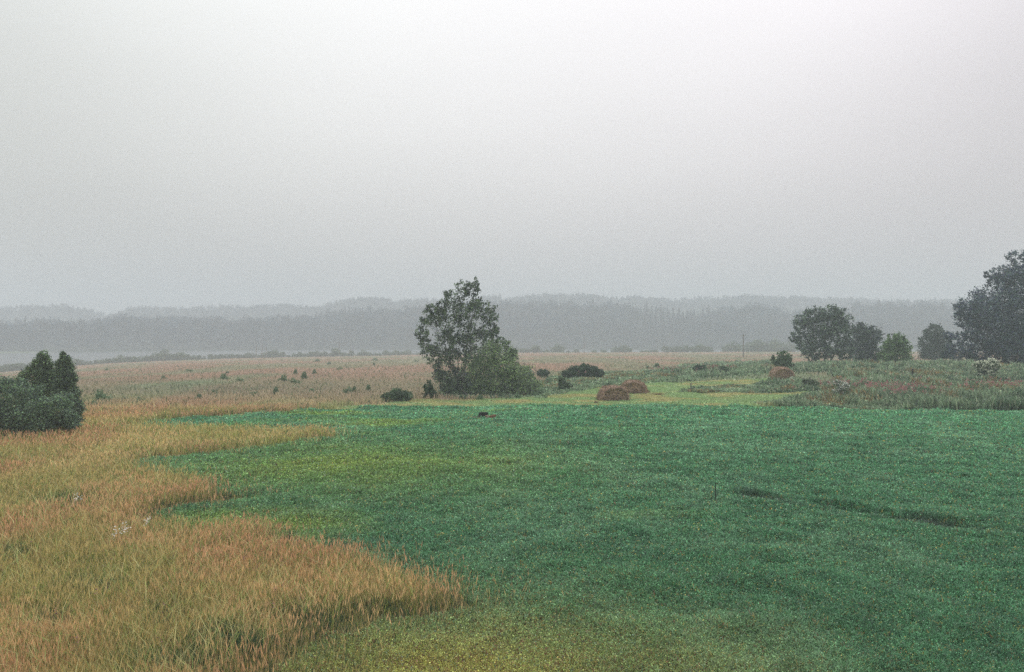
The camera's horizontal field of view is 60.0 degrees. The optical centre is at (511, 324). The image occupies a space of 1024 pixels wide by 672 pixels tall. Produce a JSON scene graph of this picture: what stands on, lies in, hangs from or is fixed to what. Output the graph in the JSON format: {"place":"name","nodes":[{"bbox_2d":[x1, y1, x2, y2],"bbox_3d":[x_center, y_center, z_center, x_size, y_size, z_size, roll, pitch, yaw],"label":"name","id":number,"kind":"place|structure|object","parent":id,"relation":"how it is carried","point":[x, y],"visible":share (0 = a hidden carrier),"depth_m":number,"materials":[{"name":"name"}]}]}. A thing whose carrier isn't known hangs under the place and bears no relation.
{"place":"outdoors","nodes":[
{"label":"outdoors","id":0,"kind":"place"},
{"bbox_2d":[0,350,983,365],"bbox_3d":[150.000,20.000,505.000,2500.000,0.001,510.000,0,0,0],"label":"lake water","id":1,"kind":"structure","parent":0,"point":[14,358],"depth_m":622.82,"materials":[{"name":"grey liquid"}]},
{"bbox_2d":[0,304,1023,671],"bbox_3d":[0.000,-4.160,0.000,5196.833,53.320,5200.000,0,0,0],"label":"ground","id":2,"kind":"structure","parent":0,"point":[136,346],"depth_m":688.80,"materials":[{"name":"grey soil"}]},
{"bbox_2d":[0,365,8,371],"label":"shore bush","id":3,"kind":"object","parent":2,"relation":"on","point":[3,368],"visible":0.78,"depth_m":352.00,"materials":[{"name":"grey plant"}]},
{"bbox_2d":[3,364,13,370],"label":"shore bush","id":4,"kind":"object","parent":2,"relation":"on","point":[8,365],"visible":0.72,"depth_m":355.71,"materials":[{"name":"grey plant"}]},
{"bbox_2d":[11,363,24,370],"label":"shore bush","id":5,"kind":"object","parent":2,"relation":"on","point":[16,367],"visible":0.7,"depth_m":354.42,"materials":[{"name":"grey plant"}]},
{"bbox_2d":[12,349,58,411],"bbox_3d":[-28.060,3.837,52.502,3.120,4.806,2.428,0,0,0],"label":"alder tree","id":6,"kind":"object","parent":2,"relation":"on","point":[38,371],"visible":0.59,"depth_m":52.23,"materials":[{"name":"green plant"}]},
{"bbox_2d":[0,374,82,438],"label":"willow thicket","id":7,"kind":"object","parent":2,"relation":"on","point":[13,417],"visible":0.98,"depth_m":46.62,"materials":[{"name":"green plant"}]},
{"bbox_2d":[50,350,87,421],"bbox_3d":[-25.811,3.811,51.501,2.117,4.781,1.658,0,0,0],"label":"alder tree","id":8,"kind":"object","parent":2,"relation":"on","point":[66,377],"visible":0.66,"depth_m":51.28,"materials":[{"name":"green plant"}]},
{"bbox_2d":[72,358,81,365],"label":"shore bush","id":9,"kind":"object","parent":2,"relation":"on","point":[77,361],"visible":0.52,"depth_m":367.73,"materials":[{"name":"grey plant"}]},
{"bbox_2d":[93,389,112,400],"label":"meadow shrub","id":10,"kind":"object","parent":2,"relation":"on","point":[99,395],"visible":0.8,"depth_m":69.22,"materials":[{"name":"green plant"}]},
{"bbox_2d":[102,358,113,362],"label":"shore bush","id":11,"kind":"object","parent":2,"relation":"on","point":[106,360],"visible":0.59,"depth_m":383.59,"materials":[{"name":"grey plant"}]},
{"bbox_2d":[73,494,147,543],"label":"white umbels","id":12,"kind":"object","parent":2,"relation":"on","point":[114,526],"visible":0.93,"depth_m":23.28,"materials":[{"name":"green plant"}]},
{"bbox_2d":[113,354,126,362],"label":"shore bush","id":13,"kind":"object","parent":2,"relation":"on","point":[119,359],"visible":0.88,"depth_m":384.73,"materials":[{"name":"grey plant"}]},
{"bbox_2d":[124,356,134,361],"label":"shore bush","id":14,"kind":"object","parent":2,"relation":"on","point":[129,359],"visible":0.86,"depth_m":387.29,"materials":[{"name":"grey plant"}]},
{"bbox_2d":[141,355,149,361],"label":"shore bush","id":15,"kind":"object","parent":2,"relation":"on","point":[145,358],"visible":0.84,"depth_m":395.91,"materials":[{"name":"grey plant"}]},
{"bbox_2d":[144,352,164,361],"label":"shore bush","id":16,"kind":"object","parent":2,"relation":"on","point":[156,355],"visible":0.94,"depth_m":397.67,"materials":[{"name":"grey plant"}]},
{"bbox_2d":[0,517,328,661],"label":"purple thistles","id":17,"kind":"object","parent":2,"relation":"on","point":[163,588],"visible":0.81,"depth_m":18.12,"materials":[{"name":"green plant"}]},
{"bbox_2d":[157,349,176,360],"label":"shore bush","id":18,"kind":"object","parent":2,"relation":"on","point":[168,355],"visible":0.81,"depth_m":403.20,"materials":[{"name":"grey plant"}]},
{"bbox_2d":[171,352,190,359],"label":"shore bush","id":19,"kind":"object","parent":2,"relation":"on","point":[184,356],"visible":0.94,"depth_m":403.92,"materials":[{"name":"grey plant"}]},
{"bbox_2d":[206,354,215,358],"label":"shore bush","id":20,"kind":"object","parent":2,"relation":"on","point":[210,356],"visible":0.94,"depth_m":413.10,"materials":[{"name":"grey plant"}]},
{"bbox_2d":[220,373,227,379],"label":"meadow shrub","id":21,"kind":"object","parent":2,"relation":"on","point":[223,376],"visible":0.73,"depth_m":105.02,"materials":[{"name":"green plant"}]},
{"bbox_2d":[244,352,251,357],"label":"shore bush","id":22,"kind":"object","parent":2,"relation":"on","point":[247,354],"visible":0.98,"depth_m":420.73,"materials":[{"name":"grey plant"}]},
{"bbox_2d":[267,349,277,357],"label":"shore bush","id":23,"kind":"object","parent":2,"relation":"on","point":[271,353],"visible":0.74,"depth_m":426.24,"materials":[{"name":"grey plant"}]},
{"bbox_2d":[270,352,279,357],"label":"shore bush","id":24,"kind":"object","parent":2,"relation":"on","point":[274,355],"visible":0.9,"depth_m":422.32,"materials":[{"name":"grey plant"}]},
{"bbox_2d":[278,351,286,357],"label":"shore bush","id":25,"kind":"object","parent":2,"relation":"on","point":[282,354],"visible":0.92,"depth_m":424.22,"materials":[{"name":"grey plant"}]},
{"bbox_2d":[277,374,288,380],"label":"meadow shrub","id":26,"kind":"object","parent":2,"relation":"on","point":[283,376],"visible":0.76,"depth_m":94.05,"materials":[{"name":"green plant"}]},
{"bbox_2d":[0,401,567,671],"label":"tall meadow grass","id":27,"kind":"structure","parent":2,"relation":"on","point":[90,462],"depth_m":20.26,"materials":[{"name":"beige plant"}]},
{"bbox_2d":[289,378,300,383],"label":"meadow shrub","id":28,"kind":"object","parent":2,"relation":"on","point":[294,381],"visible":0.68,"depth_m":89.52,"materials":[{"name":"green plant"}]},
{"bbox_2d":[300,371,307,378],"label":"meadow shrub","id":29,"kind":"object","parent":2,"relation":"on","point":[303,375],"visible":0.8,"depth_m":103.23,"materials":[{"name":"green plant"}]},
{"bbox_2d":[307,350,321,356],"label":"shore bush","id":30,"kind":"object","parent":2,"relation":"on","point":[313,354],"visible":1,"depth_m":429.35,"materials":[{"name":"grey plant"}]},
{"bbox_2d":[319,351,327,356],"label":"shore bush","id":31,"kind":"object","parent":2,"relation":"on","point":[324,353],"visible":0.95,"depth_m":431.09,"materials":[{"name":"grey plant"}]},
{"bbox_2d":[331,348,340,356],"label":"shore bush","id":32,"kind":"object","parent":2,"relation":"on","point":[335,350],"visible":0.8,"depth_m":433.09,"materials":[{"name":"grey plant"}]},
{"bbox_2d":[333,351,346,355],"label":"shore bush","id":33,"kind":"object","parent":2,"relation":"on","point":[339,353],"visible":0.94,"depth_m":431.36,"materials":[{"name":"grey plant"}]},
{"bbox_2d":[343,386,351,393],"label":"meadow shrub","id":34,"kind":"object","parent":2,"relation":"on","point":[346,390],"visible":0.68,"depth_m":76.07,"materials":[{"name":"green plant"}]},
{"bbox_2d":[347,350,354,355],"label":"shore bush","id":35,"kind":"object","parent":2,"relation":"on","point":[351,353],"visible":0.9,"depth_m":431.71,"materials":[{"name":"grey plant"}]},
{"bbox_2d":[358,349,368,355],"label":"shore bush","id":36,"kind":"object","parent":2,"relation":"on","point":[363,353],"visible":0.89,"depth_m":436.47,"materials":[{"name":"grey plant"}]},
{"bbox_2d":[382,350,389,355],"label":"shore bush","id":37,"kind":"object","parent":2,"relation":"on","point":[384,353],"visible":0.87,"depth_m":436.74,"materials":[{"name":"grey plant"}]},
{"bbox_2d":[392,350,400,354],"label":"shore bush","id":38,"kind":"object","parent":2,"relation":"on","point":[396,353],"visible":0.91,"depth_m":436.61,"materials":[{"name":"grey plant"}]},
{"bbox_2d":[380,387,413,401],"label":"round shrub","id":39,"kind":"object","parent":2,"relation":"on","point":[394,394],"visible":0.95,"depth_m":69.34,"materials":[{"name":"green plant"}]},
{"bbox_2d":[402,349,411,354],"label":"shore bush","id":40,"kind":"object","parent":2,"relation":"on","point":[408,352],"visible":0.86,"depth_m":439.07,"materials":[{"name":"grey plant"}]},
{"bbox_2d":[421,379,436,397],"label":"sapling","id":41,"kind":"object","parent":2,"relation":"on","point":[429,390],"visible":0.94,"depth_m":73.20,"materials":[{"name":"green plant"}]},
{"bbox_2d":[414,276,504,395],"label":"birch tree","id":42,"kind":"object","parent":2,"relation":"on","point":[457,380],"visible":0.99,"depth_m":75.39,"materials":[{"name":"green plant"}]},
{"bbox_2d":[479,412,487,416],"bbox_3d":[-1.879,5.903,57.974,0.632,0.439,0.435,0,0,-9],"label":"charred stump","id":43,"kind":"object","parent":2,"relation":"on","point":[481,414],"visible":0.71,"depth_m":57.77,"materials":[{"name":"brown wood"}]},
{"bbox_2d":[445,338,543,394],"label":"willow bush","id":44,"kind":"object","parent":2,"relation":"on","point":[513,374],"visible":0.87,"depth_m":77.21,"materials":[{"name":"green plant"}]},
{"bbox_2d":[0,292,1005,322],"bbox_3d":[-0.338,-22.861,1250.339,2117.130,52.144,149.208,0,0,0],"label":"ridge forest","id":45,"kind":"object","parent":2,"relation":"on","point":[792,301],"visible":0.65,"depth_m":1195.17,"materials":[{"name":"grey plant"}]},
{"bbox_2d":[0,351,1018,417],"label":"meadow grass","id":46,"kind":"structure","parent":2,"relation":"on","point":[384,374],"depth_m":112.54,"materials":[{"name":"beige plant"}]},
{"bbox_2d":[0,298,1022,350],"bbox_3d":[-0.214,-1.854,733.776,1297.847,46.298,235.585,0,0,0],"label":"lakeside forest","id":47,"kind":"object","parent":2,"relation":"on","point":[923,316],"visible":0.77,"depth_m":744.90,"materials":[{"name":"grey plant"}]},
{"bbox_2d":[519,348,526,352],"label":"shore bush","id":48,"kind":"object","parent":2,"relation":"on","point":[523,350],"visible":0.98,"depth_m":445.92,"materials":[{"name":"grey plant"}]},
{"bbox_2d":[530,345,540,352],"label":"shore bush","id":49,"kind":"object","parent":2,"relation":"on","point":[535,348],"visible":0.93,"depth_m":448.60,"materials":[{"name":"grey plant"}]},
{"bbox_2d":[534,388,543,394],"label":"meadow shrub","id":50,"kind":"object","parent":2,"relation":"on","point":[539,392],"visible":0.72,"depth_m":76.22,"materials":[{"name":"green plant"}]},
{"bbox_2d":[537,369,550,377],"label":"shrub","id":51,"kind":"object","parent":2,"relation":"on","point":[542,372],"visible":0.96,"depth_m":108.74,"materials":[{"name":"green plant"}]},
{"bbox_2d":[549,344,565,352],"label":"shore bush","id":52,"kind":"object","parent":2,"relation":"on","point":[559,349],"visible":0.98,"depth_m":449.61,"materials":[{"name":"grey plant"}]},
{"bbox_2d":[95,358,1023,410],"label":"rough weeds","id":53,"kind":"object","parent":2,"relation":"on","point":[1004,397],"visible":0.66,"depth_m":82.95,"materials":[{"name":"green plant"}]},
{"bbox_2d":[556,375,573,388],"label":"grey shrub","id":54,"kind":"object","parent":2,"relation":"on","point":[562,384],"visible":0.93,"depth_m":82.80,"materials":[{"name":"green plant"}]},
{"bbox_2d":[333,377,815,409],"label":"mown stubble","id":55,"kind":"object","parent":2,"relation":"on","point":[700,400],"visible":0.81,"depth_m":72.01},
{"bbox_2d":[126,402,1023,671],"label":"green field grass","id":56,"kind":"structure","parent":2,"relation":"on","point":[939,619],"depth_m":26.31,"materials":[{"name":"green plant"}]},
{"bbox_2d":[561,362,604,378],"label":"hedge clump","id":57,"kind":"object","parent":2,"relation":"on","point":[582,368],"visible":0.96,"depth_m":104.16,"materials":[{"name":"green plant"}]},
{"bbox_2d":[595,384,629,400],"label":"hay bale","id":58,"kind":"object","parent":2,"relation":"on","point":[613,392],"visible":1,"depth_m":71.28,"materials":[{"name":"plant"}]},
{"bbox_2d":[611,346,621,351],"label":"shore bush","id":59,"kind":"object","parent":2,"relation":"on","point":[614,349],"visible":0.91,"depth_m":450.04,"materials":[{"name":"grey plant"}]},
{"bbox_2d":[617,344,631,351],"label":"shore bush","id":60,"kind":"object","parent":2,"relation":"on","point":[622,348],"visible":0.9,"depth_m":450.02,"materials":[{"name":"grey plant"}]},
{"bbox_2d":[621,379,648,393],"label":"hay bale","id":61,"kind":"object","parent":2,"relation":"on","point":[636,386],"visible":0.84,"depth_m":78.26,"materials":[{"name":"plant"}]},
{"bbox_2d":[661,346,672,351],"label":"shore bush","id":62,"kind":"object","parent":2,"relation":"on","point":[666,349],"visible":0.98,"depth_m":449.73,"materials":[{"name":"grey plant"}]},
{"bbox_2d":[671,346,679,351],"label":"shore bush","id":63,"kind":"object","parent":2,"relation":"on","point":[675,349],"visible":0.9,"depth_m":450.03,"materials":[{"name":"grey plant"}]},
{"bbox_2d":[677,345,689,351],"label":"shore bush","id":64,"kind":"object","parent":2,"relation":"on","point":[683,349],"visible":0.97,"depth_m":450.29,"materials":[{"name":"grey plant"}]},
{"bbox_2d":[692,364,706,371],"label":"bush","id":65,"kind":"object","parent":2,"relation":"on","point":[695,367],"visible":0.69,"depth_m":109.91,"materials":[{"name":"green plant"}]},
{"bbox_2d":[694,343,704,351],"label":"shore bush","id":66,"kind":"object","parent":2,"relation":"on","point":[697,346],"visible":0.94,"depth_m":448.83,"materials":[{"name":"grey plant"}]},
{"bbox_2d":[698,345,712,351],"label":"shore bush","id":67,"kind":"object","parent":2,"relation":"on","point":[707,348],"visible":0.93,"depth_m":450.10,"materials":[{"name":"grey plant"}]},
{"bbox_2d":[718,365,730,371],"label":"bush","id":68,"kind":"object","parent":2,"relation":"on","point":[724,367],"visible":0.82,"depth_m":107.44,"materials":[{"name":"green plant"}]},
{"bbox_2d":[724,341,741,351],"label":"shore bush","id":69,"kind":"object","parent":2,"relation":"on","point":[735,348],"visible":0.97,"depth_m":449.68,"materials":[{"name":"grey plant"}]},
{"bbox_2d":[742,342,755,351],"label":"shore bush","id":70,"kind":"object","parent":2,"relation":"on","point":[747,345],"visible":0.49,"depth_m":457.66,"materials":[{"name":"grey plant"}]},
{"bbox_2d":[748,339,767,351],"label":"shore bush","id":71,"kind":"object","parent":2,"relation":"on","point":[759,346],"visible":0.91,"depth_m":452.43,"materials":[{"name":"grey plant"}]},
{"bbox_2d":[760,342,770,351],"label":"shore bush","id":72,"kind":"object","parent":2,"relation":"on","point":[766,345],"visible":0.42,"depth_m":457.14,"materials":[{"name":"grey plant"}]},
{"bbox_2d":[768,366,795,379],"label":"hay bale","id":73,"kind":"object","parent":2,"relation":"on","point":[781,372],"visible":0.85,"depth_m":91.10,"materials":[{"name":"plant"}]},
{"bbox_2d":[770,350,794,368],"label":"bush","id":74,"kind":"object","parent":2,"relation":"on","point":[785,360],"visible":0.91,"depth_m":102.84,"materials":[{"name":"green plant"}]},
{"bbox_2d":[555,358,1023,393],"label":"pink willowherb","id":75,"kind":"object","parent":2,"relation":"on","point":[916,384],"visible":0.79,"depth_m":76.23,"materials":[{"name":"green plant"}]},
{"bbox_2d":[783,341,796,351],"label":"shore bush","id":76,"kind":"object","parent":2,"relation":"on","point":[790,347],"visible":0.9,"depth_m":450.35,"materials":[{"name":"grey plant"}]},
{"bbox_2d":[801,377,819,385],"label":"grey shrub","id":77,"kind":"object","parent":2,"relation":"on","point":[812,381],"visible":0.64,"depth_m":79.90,"materials":[{"name":"green plant"}]},
{"bbox_2d":[788,304,858,361],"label":"round tree","id":78,"kind":"object","parent":2,"relation":"on","point":[826,331],"visible":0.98,"depth_m":127.48,"materials":[{"name":"green plant"}]},
{"bbox_2d":[658,362,1018,391],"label":"white weed heads","id":79,"kind":"object","parent":2,"relation":"on","point":[878,377],"visible":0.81,"depth_m":85.92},
{"bbox_2d":[832,379,849,393],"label":"white flowering plant","id":80,"kind":"object","parent":2,"relation":"on","point":[843,389],"visible":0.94,"depth_m":74.67,"materials":[{"name":"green plant"}]},
{"bbox_2d":[848,321,885,361],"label":"round tree","id":81,"kind":"object","parent":2,"relation":"on","point":[868,339],"visible":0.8,"depth_m":133.21,"materials":[{"name":"green plant"}]},
{"bbox_2d":[875,331,915,362],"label":"leafy tree","id":82,"kind":"object","parent":2,"relation":"on","point":[895,348],"visible":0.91,"depth_m":119.18,"materials":[{"name":"green plant"}]},
{"bbox_2d":[915,323,953,360],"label":"hazy tree","id":83,"kind":"object","parent":2,"relation":"on","point":[933,345],"visible":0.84,"depth_m":173.99,"materials":[{"name":"green plant"}]},
{"bbox_2d":[940,250,1023,363],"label":"great tree","id":84,"kind":"object","parent":2,"relation":"on","point":[1007,333],"visible":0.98,"depth_m":120.28,"materials":[{"name":"green plant"}]},
{"bbox_2d":[972,357,1000,376],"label":"silvery bush","id":85,"kind":"object","parent":2,"relation":"on","point":[987,366],"visible":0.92,"depth_m":88.07,"materials":[{"name":"green plant"}]},
{"bbox_2d":[0,0,1023,318],"label":"sky","id":86,"kind":"structure","parent":0,"point":[160,153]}
]}

